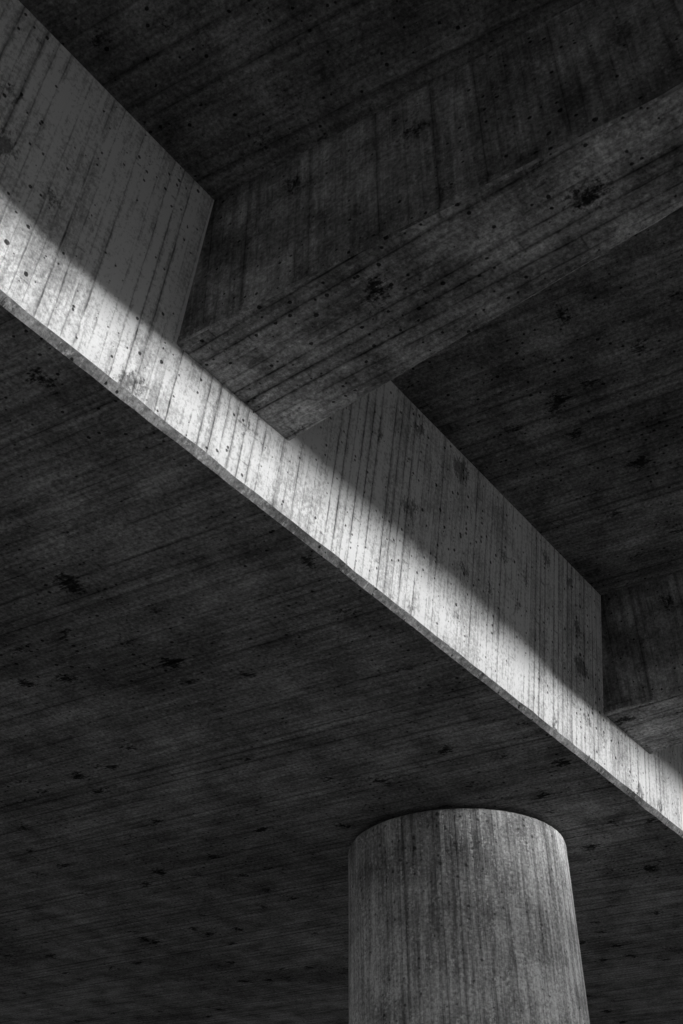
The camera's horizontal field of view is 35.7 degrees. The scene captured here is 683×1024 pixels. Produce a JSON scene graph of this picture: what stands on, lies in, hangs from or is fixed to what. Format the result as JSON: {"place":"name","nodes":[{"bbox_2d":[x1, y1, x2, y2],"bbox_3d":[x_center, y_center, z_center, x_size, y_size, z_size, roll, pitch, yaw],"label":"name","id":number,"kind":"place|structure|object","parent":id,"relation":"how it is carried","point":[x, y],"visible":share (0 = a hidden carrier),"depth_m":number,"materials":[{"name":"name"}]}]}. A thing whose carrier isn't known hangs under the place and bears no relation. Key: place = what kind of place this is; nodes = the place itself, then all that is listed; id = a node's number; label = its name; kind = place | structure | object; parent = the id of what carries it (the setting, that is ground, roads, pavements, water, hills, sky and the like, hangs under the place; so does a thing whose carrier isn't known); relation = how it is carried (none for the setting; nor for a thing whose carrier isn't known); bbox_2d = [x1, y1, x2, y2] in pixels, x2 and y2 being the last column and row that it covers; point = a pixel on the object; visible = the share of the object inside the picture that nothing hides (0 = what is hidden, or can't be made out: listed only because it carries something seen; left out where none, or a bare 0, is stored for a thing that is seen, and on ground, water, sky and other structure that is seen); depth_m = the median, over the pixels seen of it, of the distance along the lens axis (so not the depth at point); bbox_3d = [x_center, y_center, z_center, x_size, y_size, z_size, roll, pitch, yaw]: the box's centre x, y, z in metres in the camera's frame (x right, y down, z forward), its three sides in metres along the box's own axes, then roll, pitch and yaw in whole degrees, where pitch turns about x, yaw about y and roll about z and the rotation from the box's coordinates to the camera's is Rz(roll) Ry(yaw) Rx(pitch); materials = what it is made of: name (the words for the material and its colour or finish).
{"place":"outdoors","nodes":[
{"label":"outdoors","id":0,"kind":"place"},
{"label":"ground","id":1,"kind":"structure","parent":0,"visible":0},
{"bbox_2d":[348,808,589,1023],"bbox_3d":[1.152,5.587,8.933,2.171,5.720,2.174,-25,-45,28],"label":"concrete column","id":2,"kind":"structure","parent":1,"relation":"on","point":[462,916],"depth_m":9.36,"materials":[{"name":"grey concrete"}]},
{"bbox_2d":[0,0,682,1023],"bbox_3d":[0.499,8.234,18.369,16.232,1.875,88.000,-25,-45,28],"label":"box girder","id":3,"kind":"object","parent":2,"relation":"on","point":[258,674],"visible":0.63,"depth_m":8.25,"materials":[{"name":"concrete"}]},
{"bbox_2d":[19,0,682,594],"bbox_3d":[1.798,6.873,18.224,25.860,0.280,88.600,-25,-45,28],"label":"deck slab","id":4,"kind":"structure","parent":3,"relation":"on","point":[553,412],"depth_m":7.26,"materials":[{"name":"concrete"}]},
{"bbox_2d":[177,0,682,439],"bbox_3d":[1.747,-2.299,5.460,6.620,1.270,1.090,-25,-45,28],"label":"cross beam","id":5,"kind":"structure","parent":3,"relation":"attached to","point":[334,274],"depth_m":5.76,"materials":[{"name":"concrete"}]},
{"bbox_2d":[601,571,682,753],"bbox_3d":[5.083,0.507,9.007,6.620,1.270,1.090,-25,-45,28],"label":"cross beam","id":6,"kind":"structure","parent":3,"relation":"attached to","point":[642,644],"depth_m":9.82,"materials":[{"name":"concrete"}]}
]}

